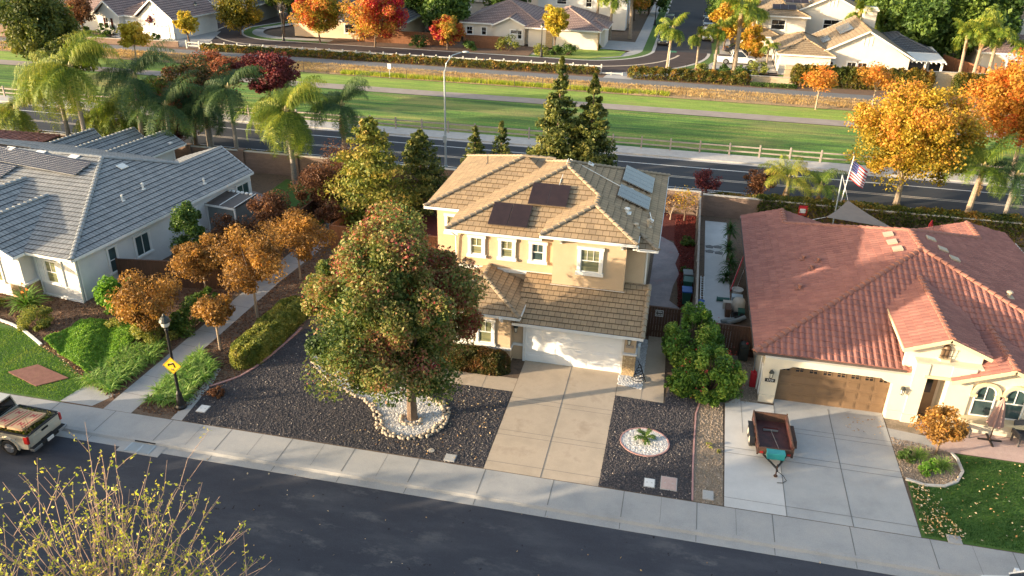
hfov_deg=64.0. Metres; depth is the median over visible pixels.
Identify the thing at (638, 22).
ground
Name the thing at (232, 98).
queen palm
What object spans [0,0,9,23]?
shade tree
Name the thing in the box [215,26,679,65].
line
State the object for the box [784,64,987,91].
block wall
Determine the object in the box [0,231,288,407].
mulch bed
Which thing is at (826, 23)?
window
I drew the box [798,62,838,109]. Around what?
shade tree
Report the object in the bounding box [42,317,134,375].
ground cover
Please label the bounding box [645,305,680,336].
side gate
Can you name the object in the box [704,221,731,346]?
alley slab
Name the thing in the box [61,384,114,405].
walkway slab
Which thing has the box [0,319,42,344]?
garden edging
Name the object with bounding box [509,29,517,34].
window
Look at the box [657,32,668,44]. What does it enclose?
parked car
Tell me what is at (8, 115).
tree
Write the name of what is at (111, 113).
queen palm
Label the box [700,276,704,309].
ladder
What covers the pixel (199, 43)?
rail fence
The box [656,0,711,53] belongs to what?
side street
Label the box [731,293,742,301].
storage box
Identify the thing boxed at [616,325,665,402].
side walk
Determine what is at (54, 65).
queen palm
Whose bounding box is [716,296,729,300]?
green roll
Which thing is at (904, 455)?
clipped bush
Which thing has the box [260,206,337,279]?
garden tree
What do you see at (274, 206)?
garden tree
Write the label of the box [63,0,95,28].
shade tree
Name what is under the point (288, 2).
shade tree
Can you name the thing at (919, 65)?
sliding door
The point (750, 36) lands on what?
shade tree
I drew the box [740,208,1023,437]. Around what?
house
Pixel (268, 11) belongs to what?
house
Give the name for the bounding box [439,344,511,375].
clipped hedge
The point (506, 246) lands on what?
window
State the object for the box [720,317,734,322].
insulation roll
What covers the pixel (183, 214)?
garden tree
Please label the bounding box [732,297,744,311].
water tank
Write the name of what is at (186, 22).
shade tree
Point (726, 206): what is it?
block wall
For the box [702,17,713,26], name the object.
parked car
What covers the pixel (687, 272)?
wheelie bin
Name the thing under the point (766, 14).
queen palm
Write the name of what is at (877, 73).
shade tree
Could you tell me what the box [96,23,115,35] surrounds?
round shrub
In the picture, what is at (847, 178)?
flagpole
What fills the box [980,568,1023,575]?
parked car
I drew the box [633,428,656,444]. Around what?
cycad
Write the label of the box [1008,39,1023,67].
queen palm
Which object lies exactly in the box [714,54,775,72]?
house driveway
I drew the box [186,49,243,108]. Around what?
shade tree
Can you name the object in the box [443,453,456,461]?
utility cover
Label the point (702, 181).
garden tree
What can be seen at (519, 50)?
mulch bank
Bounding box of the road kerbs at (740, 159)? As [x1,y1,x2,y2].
[0,95,1023,221]
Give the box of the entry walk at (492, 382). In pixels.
[386,370,516,391]
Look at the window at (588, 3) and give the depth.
133.88 m
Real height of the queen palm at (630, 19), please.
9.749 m
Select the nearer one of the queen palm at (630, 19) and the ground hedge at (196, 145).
the ground hedge at (196, 145)
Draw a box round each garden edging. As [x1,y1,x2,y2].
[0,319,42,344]
[209,327,301,386]
[620,427,669,456]
[691,403,699,500]
[906,452,963,487]
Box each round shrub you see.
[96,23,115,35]
[150,33,160,39]
[408,34,427,47]
[462,39,476,50]
[494,34,518,50]
[533,43,547,55]
[547,44,561,54]
[557,42,577,54]
[695,63,709,71]
[718,63,730,72]
[735,65,750,73]
[745,60,769,74]
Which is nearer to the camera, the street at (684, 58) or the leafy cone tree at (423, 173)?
the leafy cone tree at (423, 173)
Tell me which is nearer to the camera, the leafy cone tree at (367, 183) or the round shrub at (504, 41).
the leafy cone tree at (367, 183)
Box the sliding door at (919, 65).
[908,61,927,69]
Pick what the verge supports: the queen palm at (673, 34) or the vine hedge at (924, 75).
the queen palm at (673, 34)
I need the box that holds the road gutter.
[0,102,1022,188]
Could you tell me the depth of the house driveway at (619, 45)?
122.18 m
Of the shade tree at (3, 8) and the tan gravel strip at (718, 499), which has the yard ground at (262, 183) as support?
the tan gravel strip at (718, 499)
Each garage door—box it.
[142,22,170,38]
[525,327,621,372]
[774,367,889,412]
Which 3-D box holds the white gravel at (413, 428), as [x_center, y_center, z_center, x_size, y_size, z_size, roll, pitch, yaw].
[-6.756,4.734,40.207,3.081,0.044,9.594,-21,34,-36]
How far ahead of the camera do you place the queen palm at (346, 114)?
64.86 m
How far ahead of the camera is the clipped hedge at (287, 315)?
42.91 m
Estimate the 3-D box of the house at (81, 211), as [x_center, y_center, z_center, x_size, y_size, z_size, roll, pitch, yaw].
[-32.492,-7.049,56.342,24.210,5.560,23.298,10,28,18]
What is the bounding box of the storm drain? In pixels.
[116,440,165,456]
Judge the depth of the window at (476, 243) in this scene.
43.46 m
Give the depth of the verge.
121.19 m
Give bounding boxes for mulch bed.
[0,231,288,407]
[403,191,695,311]
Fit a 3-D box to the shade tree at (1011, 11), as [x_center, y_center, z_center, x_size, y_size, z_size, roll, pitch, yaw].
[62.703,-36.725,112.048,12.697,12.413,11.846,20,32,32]
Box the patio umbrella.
[977,398,1005,446]
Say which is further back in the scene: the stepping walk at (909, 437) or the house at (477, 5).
the house at (477, 5)
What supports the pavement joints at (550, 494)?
on the pavement at (866, 542)
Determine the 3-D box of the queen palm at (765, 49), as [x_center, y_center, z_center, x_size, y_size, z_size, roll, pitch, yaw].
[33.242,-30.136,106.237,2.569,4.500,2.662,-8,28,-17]
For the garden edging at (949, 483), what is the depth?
34.49 m
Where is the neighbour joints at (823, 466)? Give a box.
[724,405,916,526]
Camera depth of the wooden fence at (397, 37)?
119.75 m
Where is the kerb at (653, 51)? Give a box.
[242,1,709,72]
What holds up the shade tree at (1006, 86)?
on the park lawn at (741, 132)
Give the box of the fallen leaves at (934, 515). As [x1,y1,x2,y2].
[910,481,963,539]
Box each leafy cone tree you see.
[310,116,430,226]
[392,128,449,216]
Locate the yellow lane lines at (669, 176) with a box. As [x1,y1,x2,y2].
[39,120,1023,207]
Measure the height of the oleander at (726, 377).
2.721 m
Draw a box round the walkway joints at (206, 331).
[126,226,328,395]
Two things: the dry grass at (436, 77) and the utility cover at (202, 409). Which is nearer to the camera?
the utility cover at (202, 409)
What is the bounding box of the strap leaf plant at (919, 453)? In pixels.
[907,444,933,463]
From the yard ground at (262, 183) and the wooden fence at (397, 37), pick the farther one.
the wooden fence at (397, 37)
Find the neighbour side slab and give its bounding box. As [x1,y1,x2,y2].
[724,398,785,515]
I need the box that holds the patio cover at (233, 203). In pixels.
[204,189,257,231]
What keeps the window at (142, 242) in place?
in the house at (81, 211)
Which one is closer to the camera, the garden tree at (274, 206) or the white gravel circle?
the white gravel circle
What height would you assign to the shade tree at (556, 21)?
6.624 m
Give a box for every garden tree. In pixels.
[102,268,182,331]
[115,115,154,134]
[151,119,189,140]
[165,232,229,293]
[168,200,205,254]
[190,293,235,349]
[205,212,259,256]
[206,221,288,317]
[246,188,299,237]
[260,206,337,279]
[287,161,346,209]
[314,198,343,223]
[320,138,382,195]
[665,193,686,219]
[673,185,701,220]
[693,169,722,193]
[743,168,779,194]
[908,402,969,454]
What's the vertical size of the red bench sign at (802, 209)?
0.750 m
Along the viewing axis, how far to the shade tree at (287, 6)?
135.76 m
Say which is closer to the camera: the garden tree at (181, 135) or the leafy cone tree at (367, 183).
the leafy cone tree at (367, 183)
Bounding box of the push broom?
[763,427,778,447]
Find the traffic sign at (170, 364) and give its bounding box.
[163,357,180,373]
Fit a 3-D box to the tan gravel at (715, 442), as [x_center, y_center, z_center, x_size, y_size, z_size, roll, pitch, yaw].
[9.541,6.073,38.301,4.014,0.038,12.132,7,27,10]
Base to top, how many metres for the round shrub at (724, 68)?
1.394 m
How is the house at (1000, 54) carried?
on the ground at (638, 22)
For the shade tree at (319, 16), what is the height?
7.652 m
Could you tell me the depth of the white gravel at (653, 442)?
36.45 m
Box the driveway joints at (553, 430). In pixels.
[489,367,611,477]
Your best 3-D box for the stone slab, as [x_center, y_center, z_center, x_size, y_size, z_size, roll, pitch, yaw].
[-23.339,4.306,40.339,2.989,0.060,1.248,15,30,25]
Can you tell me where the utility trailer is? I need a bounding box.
[747,410,796,482]
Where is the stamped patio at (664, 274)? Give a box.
[648,236,678,323]
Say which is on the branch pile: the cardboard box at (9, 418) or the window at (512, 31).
the cardboard box at (9, 418)
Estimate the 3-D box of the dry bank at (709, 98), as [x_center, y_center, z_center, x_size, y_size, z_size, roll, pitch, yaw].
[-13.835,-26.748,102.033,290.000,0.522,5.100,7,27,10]
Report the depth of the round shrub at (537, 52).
114.79 m
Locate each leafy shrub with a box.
[92,275,130,314]
[184,286,218,317]
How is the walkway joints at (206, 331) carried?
on the walkway at (128, 402)
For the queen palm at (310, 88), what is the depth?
66.07 m
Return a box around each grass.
[340,69,669,95]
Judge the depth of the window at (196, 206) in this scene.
54.74 m
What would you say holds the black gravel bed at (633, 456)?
on the yard ground at (262, 183)
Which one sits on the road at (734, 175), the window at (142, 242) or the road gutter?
the road gutter
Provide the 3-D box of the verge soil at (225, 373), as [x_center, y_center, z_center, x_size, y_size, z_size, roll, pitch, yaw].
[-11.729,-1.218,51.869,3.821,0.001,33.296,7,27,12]
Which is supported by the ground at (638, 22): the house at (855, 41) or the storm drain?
the house at (855, 41)
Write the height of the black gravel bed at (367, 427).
0.001 m
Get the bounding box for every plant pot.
[732,287,743,293]
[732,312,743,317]
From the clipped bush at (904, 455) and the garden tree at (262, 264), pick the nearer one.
the clipped bush at (904, 455)
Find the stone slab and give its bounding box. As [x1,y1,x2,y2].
[8,364,68,386]
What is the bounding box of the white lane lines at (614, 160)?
[10,109,1023,195]
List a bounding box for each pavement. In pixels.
[10,394,1023,575]
[252,4,729,75]
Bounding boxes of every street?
[0,436,894,575]
[209,11,706,71]
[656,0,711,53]
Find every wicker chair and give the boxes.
[953,423,972,437]
[1010,419,1023,446]
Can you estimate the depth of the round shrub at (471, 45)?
116.17 m
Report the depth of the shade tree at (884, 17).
117.24 m
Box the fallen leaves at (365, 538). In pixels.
[179,472,820,570]
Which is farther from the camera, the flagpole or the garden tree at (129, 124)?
the garden tree at (129, 124)
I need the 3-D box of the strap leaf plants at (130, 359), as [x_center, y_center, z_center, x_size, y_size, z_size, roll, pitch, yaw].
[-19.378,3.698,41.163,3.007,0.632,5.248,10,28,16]
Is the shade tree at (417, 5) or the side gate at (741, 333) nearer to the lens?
the side gate at (741, 333)
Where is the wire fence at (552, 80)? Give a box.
[1,44,879,107]
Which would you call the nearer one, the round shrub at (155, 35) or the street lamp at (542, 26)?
the street lamp at (542, 26)
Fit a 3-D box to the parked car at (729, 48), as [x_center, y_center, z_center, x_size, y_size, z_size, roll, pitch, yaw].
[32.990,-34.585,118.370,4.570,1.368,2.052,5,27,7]
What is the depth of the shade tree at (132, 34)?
103.16 m
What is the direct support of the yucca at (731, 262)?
on the alley soil at (739, 253)
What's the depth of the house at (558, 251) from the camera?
42.42 m
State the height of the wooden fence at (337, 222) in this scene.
1.810 m
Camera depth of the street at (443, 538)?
31.45 m
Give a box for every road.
[0,37,986,106]
[2,103,1023,217]
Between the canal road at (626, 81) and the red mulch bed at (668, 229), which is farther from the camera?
the canal road at (626, 81)
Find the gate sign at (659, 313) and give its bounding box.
[655,310,663,316]
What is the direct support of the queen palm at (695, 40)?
on the pavement at (642, 38)
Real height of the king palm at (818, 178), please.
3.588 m
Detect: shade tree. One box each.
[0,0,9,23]
[0,0,83,63]
[37,29,99,72]
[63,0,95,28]
[115,21,153,58]
[133,52,247,144]
[145,14,155,24]
[172,9,199,44]
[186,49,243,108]
[211,0,264,33]
[232,50,300,96]
[260,0,293,35]
[265,0,310,14]
[287,0,344,42]
[297,200,489,421]
[336,0,409,46]
[404,0,425,18]
[420,0,474,37]
[428,14,466,49]
[483,0,530,5]
[542,4,569,44]
[633,0,651,19]
[636,0,671,14]
[705,0,735,30]
[708,1,739,49]
[734,23,765,55]
[742,0,761,27]
[747,41,763,57]
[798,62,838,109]
[843,76,997,204]
[857,61,897,106]
[861,0,927,32]
[885,0,966,64]
[928,0,1023,59]
[958,47,1023,175]
[961,15,1023,58]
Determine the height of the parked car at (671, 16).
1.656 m
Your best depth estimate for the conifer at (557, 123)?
62.20 m
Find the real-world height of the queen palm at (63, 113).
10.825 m
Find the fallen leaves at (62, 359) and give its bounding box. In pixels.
[38,344,89,384]
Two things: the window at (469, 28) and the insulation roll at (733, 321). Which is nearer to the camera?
the insulation roll at (733, 321)
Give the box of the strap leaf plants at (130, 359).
[73,335,167,393]
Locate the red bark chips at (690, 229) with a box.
[674,215,695,308]
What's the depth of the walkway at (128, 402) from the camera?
43.40 m
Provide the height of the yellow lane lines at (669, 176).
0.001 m
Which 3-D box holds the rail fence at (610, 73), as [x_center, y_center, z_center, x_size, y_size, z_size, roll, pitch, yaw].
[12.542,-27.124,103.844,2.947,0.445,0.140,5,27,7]
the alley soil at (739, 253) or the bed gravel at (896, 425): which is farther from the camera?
the alley soil at (739, 253)
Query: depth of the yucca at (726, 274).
51.21 m
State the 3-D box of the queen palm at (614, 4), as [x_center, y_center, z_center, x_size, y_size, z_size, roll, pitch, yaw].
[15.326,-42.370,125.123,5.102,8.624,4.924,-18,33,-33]
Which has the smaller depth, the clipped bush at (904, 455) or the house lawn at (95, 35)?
the clipped bush at (904, 455)
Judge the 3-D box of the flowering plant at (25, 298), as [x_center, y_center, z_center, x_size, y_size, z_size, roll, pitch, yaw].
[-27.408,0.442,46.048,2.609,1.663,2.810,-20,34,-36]
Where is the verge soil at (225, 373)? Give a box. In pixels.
[132,188,412,418]
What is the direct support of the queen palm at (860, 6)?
on the ground at (638, 22)
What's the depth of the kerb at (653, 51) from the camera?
117.31 m
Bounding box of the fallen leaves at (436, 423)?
[334,391,500,458]
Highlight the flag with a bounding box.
[849,161,867,188]
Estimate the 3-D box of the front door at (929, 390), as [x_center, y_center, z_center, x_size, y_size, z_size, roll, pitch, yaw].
[19.439,5.002,38.598,0.750,2.100,0.080,7,27,10]
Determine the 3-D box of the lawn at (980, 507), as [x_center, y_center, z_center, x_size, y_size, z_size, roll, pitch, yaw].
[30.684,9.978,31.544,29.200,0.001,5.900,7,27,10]
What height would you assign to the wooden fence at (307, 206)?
1.810 m
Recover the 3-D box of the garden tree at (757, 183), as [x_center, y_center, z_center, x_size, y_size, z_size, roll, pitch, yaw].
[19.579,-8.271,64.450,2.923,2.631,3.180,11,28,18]
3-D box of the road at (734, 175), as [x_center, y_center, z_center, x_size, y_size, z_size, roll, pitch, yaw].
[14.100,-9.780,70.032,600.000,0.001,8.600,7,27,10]
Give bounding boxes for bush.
[0,297,5,306]
[16,304,53,330]
[103,318,125,327]
[129,314,179,344]
[168,295,208,337]
[206,385,224,398]
[680,235,695,245]
[896,447,916,464]
[918,457,940,476]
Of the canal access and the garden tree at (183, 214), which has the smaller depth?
the garden tree at (183, 214)
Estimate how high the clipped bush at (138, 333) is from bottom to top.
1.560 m
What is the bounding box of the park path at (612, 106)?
[0,60,1016,138]
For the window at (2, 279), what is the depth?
47.32 m
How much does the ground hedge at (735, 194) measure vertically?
0.957 m
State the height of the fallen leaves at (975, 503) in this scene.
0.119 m
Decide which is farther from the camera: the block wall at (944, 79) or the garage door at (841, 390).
the block wall at (944, 79)
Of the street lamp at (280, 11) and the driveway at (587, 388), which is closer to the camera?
the driveway at (587, 388)
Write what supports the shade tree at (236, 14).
on the verge
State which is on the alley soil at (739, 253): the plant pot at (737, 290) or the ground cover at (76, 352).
the plant pot at (737, 290)
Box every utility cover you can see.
[195,405,210,412]
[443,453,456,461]
[643,478,654,487]
[660,476,676,491]
[702,490,713,500]
[946,534,962,544]
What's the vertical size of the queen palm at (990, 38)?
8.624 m
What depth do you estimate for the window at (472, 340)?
42.00 m
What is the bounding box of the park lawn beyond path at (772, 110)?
[0,51,1017,132]
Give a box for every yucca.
[717,266,734,283]
[719,251,739,273]
[720,237,736,262]
[722,220,739,241]
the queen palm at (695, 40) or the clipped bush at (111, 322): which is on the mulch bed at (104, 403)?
the clipped bush at (111, 322)
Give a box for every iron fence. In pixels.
[99,30,176,40]
[669,62,788,74]
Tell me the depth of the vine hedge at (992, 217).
58.38 m
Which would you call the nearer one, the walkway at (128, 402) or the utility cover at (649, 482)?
the utility cover at (649, 482)
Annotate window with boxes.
[0,263,6,283]
[36,257,66,286]
[102,16,109,28]
[105,243,118,275]
[132,228,154,258]
[184,205,201,234]
[235,179,250,192]
[343,23,355,33]
[443,213,457,234]
[455,314,473,343]
[465,25,473,34]
[466,234,485,258]
[474,318,495,346]
[480,26,487,35]
[497,237,516,261]
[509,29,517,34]
[516,29,522,39]
[527,240,547,264]
[556,0,567,4]
[575,245,604,277]
[585,0,592,7]
[770,18,786,30]
[821,19,840,29]
[846,61,857,66]
[857,61,868,66]
[968,382,1001,416]
[1000,386,1023,420]
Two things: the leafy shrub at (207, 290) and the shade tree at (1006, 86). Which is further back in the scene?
the shade tree at (1006, 86)
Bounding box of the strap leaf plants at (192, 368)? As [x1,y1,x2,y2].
[139,342,222,407]
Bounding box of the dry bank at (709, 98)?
[0,42,1008,120]
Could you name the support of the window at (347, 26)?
in the house at (414, 22)
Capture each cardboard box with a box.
[0,408,31,427]
[7,411,45,430]
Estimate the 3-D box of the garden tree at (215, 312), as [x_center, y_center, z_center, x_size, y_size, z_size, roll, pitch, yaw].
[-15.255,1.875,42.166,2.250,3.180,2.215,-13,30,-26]
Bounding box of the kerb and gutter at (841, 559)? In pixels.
[55,426,979,575]
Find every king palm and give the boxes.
[758,154,812,197]
[798,168,848,201]
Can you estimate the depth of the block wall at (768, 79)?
100.89 m
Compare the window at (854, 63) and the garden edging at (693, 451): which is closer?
the garden edging at (693, 451)
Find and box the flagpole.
[841,156,854,200]
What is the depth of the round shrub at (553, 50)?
114.61 m
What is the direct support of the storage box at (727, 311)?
on the alley slab
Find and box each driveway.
[110,31,220,46]
[484,360,618,485]
[600,40,636,50]
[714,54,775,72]
[774,399,920,536]
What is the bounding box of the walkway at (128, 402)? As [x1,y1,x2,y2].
[103,194,362,412]
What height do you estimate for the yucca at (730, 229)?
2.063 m
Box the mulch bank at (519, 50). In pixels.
[326,38,534,55]
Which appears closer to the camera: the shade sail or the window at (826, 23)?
the shade sail
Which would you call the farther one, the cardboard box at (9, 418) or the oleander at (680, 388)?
the oleander at (680, 388)
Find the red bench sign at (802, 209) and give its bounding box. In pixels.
[798,205,807,215]
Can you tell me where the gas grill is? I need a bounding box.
[738,341,749,360]
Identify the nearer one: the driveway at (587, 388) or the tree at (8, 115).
the driveway at (587, 388)
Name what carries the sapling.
on the far side pavement
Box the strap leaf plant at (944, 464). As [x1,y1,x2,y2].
[932,454,957,474]
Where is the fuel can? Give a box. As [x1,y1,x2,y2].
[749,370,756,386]
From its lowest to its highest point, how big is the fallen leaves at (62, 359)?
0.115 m
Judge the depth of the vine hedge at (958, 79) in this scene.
97.72 m
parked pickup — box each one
[0,393,66,454]
[717,49,757,64]
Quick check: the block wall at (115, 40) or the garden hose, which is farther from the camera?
the block wall at (115, 40)
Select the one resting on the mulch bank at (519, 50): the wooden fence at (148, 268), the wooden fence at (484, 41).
the wooden fence at (484, 41)
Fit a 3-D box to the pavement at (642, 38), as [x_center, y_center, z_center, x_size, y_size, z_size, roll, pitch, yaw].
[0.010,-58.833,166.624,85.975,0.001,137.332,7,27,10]
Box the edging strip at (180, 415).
[171,368,220,420]
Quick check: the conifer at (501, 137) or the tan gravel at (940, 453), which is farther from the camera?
the conifer at (501, 137)
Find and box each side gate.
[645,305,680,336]
[698,323,753,356]
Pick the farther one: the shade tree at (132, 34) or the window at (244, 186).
the shade tree at (132, 34)
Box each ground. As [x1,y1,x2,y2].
[0,173,1023,553]
[2,1,1009,138]
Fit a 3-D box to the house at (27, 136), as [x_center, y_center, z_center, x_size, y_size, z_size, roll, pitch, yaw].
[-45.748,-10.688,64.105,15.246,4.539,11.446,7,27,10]
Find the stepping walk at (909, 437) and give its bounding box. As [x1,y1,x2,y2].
[887,428,935,449]
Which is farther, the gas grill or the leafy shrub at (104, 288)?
the leafy shrub at (104, 288)
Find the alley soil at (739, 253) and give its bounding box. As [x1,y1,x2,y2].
[695,216,749,350]
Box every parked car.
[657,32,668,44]
[664,14,674,23]
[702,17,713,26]
[724,42,751,53]
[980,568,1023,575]
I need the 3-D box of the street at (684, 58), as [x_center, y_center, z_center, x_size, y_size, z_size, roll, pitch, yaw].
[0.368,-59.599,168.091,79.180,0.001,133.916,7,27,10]
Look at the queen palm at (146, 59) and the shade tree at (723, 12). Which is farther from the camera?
the shade tree at (723, 12)
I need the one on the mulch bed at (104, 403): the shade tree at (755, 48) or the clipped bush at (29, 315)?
the clipped bush at (29, 315)
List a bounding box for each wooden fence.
[115,258,233,289]
[228,176,351,286]
[329,172,402,249]
[330,224,437,250]
[359,29,452,45]
[463,35,504,48]
[691,192,700,334]
[942,55,992,73]
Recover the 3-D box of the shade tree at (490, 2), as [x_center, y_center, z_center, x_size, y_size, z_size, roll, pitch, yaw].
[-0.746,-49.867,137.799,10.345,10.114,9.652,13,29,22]
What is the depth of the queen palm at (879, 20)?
117.53 m
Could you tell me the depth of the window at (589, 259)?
41.71 m
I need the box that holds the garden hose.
[632,361,645,381]
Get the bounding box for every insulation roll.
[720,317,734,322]
[726,317,740,323]
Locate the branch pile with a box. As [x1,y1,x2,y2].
[0,405,51,440]
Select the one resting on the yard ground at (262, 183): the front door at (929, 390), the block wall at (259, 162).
the block wall at (259, 162)
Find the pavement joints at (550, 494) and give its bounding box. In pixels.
[29,398,1020,574]
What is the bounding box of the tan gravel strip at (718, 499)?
[677,351,757,505]
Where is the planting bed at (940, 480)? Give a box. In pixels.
[893,444,959,483]
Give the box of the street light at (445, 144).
[443,51,468,167]
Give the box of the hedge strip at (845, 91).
[0,36,1005,103]
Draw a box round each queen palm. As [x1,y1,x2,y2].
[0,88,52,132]
[11,30,108,135]
[15,33,123,130]
[66,92,131,135]
[81,74,169,136]
[83,38,176,136]
[127,69,202,145]
[169,63,235,146]
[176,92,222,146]
[190,64,265,148]
[234,79,327,183]
[248,75,322,153]
[302,72,371,151]
[596,0,619,39]
[619,0,633,38]
[627,5,628,27]
[654,12,689,68]
[688,26,713,65]
[705,15,737,69]
[715,0,764,69]
[739,0,769,25]
[758,38,780,66]
[842,0,882,20]
[875,2,892,28]
[942,132,1023,212]
[952,17,987,71]
[963,11,1002,72]
[976,156,1023,213]
[977,7,1019,71]
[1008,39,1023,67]
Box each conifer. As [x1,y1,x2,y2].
[457,125,485,167]
[489,120,512,153]
[526,56,583,160]
[567,72,617,166]
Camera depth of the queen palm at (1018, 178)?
59.12 m
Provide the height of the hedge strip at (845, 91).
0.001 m
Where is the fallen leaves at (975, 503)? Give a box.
[912,458,1023,540]
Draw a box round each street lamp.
[158,313,186,409]
[279,8,284,40]
[539,23,543,56]
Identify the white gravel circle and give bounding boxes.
[622,430,664,454]
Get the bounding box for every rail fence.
[0,86,1023,177]
[185,40,601,71]
[599,72,622,75]
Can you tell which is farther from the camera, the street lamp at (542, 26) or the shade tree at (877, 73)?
the street lamp at (542, 26)
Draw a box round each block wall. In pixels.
[0,25,82,38]
[2,128,700,214]
[84,37,178,46]
[694,73,792,84]
[701,193,1023,244]
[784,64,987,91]
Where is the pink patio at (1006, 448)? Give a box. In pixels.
[920,420,1023,462]
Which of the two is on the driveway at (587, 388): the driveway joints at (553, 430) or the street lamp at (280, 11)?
the driveway joints at (553, 430)
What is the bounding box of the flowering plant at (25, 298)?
[1,282,52,313]
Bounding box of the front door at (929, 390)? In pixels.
[917,378,937,413]
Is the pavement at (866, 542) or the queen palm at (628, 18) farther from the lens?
the queen palm at (628, 18)
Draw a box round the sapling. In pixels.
[0,424,271,575]
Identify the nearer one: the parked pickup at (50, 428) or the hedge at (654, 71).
the parked pickup at (50, 428)
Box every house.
[0,127,253,302]
[0,130,60,141]
[59,0,219,39]
[209,0,277,24]
[288,0,424,38]
[423,154,670,376]
[459,0,612,50]
[469,0,537,14]
[538,0,629,30]
[740,0,860,54]
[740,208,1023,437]
[771,6,946,74]
[964,34,1023,69]
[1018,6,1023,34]
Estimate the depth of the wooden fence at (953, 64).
108.47 m
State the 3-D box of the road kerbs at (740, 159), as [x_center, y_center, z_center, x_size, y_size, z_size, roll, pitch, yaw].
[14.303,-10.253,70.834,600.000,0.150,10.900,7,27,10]
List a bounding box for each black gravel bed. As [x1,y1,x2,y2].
[184,329,511,467]
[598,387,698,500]
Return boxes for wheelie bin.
[680,286,691,304]
[681,269,692,285]
[683,276,693,289]
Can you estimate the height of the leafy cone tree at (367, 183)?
7.948 m
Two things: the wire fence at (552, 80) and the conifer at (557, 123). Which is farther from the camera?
the wire fence at (552, 80)
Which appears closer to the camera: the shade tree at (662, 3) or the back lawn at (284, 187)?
the back lawn at (284, 187)
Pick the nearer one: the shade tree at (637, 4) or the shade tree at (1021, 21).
the shade tree at (1021, 21)
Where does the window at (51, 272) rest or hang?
in the house at (81, 211)
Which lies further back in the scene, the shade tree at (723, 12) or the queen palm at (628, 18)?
the queen palm at (628, 18)
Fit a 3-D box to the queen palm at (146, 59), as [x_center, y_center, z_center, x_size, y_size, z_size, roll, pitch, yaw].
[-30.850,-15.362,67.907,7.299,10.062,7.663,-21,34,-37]
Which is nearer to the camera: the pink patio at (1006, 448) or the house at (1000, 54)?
the pink patio at (1006, 448)
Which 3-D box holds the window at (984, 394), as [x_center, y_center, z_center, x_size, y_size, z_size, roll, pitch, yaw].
[21.377,5.069,37.086,1.410,1.820,0.200,7,27,10]
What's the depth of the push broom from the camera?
36.70 m
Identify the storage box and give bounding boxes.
[722,300,731,308]
[724,303,730,317]
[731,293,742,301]
[738,308,744,315]
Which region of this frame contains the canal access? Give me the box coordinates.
[603,73,648,78]
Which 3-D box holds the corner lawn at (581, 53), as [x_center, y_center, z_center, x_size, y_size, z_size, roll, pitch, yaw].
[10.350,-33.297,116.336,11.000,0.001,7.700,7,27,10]
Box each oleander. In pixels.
[661,301,724,368]
[663,365,712,398]
[680,341,747,407]
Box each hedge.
[4,127,309,155]
[199,43,600,74]
[228,295,308,369]
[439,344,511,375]
[626,65,751,85]
[709,191,1007,219]
[750,82,797,88]
[752,193,1023,246]
[790,63,936,92]
[949,71,988,95]
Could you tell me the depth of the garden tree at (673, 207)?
60.18 m
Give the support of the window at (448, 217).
in the house at (558, 251)
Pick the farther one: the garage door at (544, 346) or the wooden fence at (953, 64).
the wooden fence at (953, 64)
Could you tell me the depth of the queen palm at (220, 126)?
69.36 m
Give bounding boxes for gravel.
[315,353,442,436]
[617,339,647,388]
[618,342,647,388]
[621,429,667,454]
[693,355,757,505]
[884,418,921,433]
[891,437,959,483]
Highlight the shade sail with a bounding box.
[812,175,889,226]
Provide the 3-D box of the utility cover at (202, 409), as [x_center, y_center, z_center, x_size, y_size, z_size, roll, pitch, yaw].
[-14.367,5.618,38.141,0.480,0.056,0.560,7,27,10]
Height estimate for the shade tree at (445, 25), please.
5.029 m
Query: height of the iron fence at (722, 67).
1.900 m
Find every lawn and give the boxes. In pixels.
[0,64,1023,176]
[0,323,83,401]
[87,34,117,37]
[260,179,349,224]
[544,49,624,57]
[907,454,1023,552]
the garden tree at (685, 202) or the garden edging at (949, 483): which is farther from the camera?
the garden tree at (685, 202)
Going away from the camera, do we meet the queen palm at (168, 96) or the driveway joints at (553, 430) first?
the driveway joints at (553, 430)
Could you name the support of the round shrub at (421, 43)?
on the mulch bank at (519, 50)
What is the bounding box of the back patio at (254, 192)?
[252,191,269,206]
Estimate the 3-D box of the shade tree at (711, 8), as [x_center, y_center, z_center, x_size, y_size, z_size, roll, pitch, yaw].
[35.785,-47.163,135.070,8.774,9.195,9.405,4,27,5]
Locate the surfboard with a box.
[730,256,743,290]
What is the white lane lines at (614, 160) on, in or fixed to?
on the road at (734, 175)
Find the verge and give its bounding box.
[206,0,718,68]

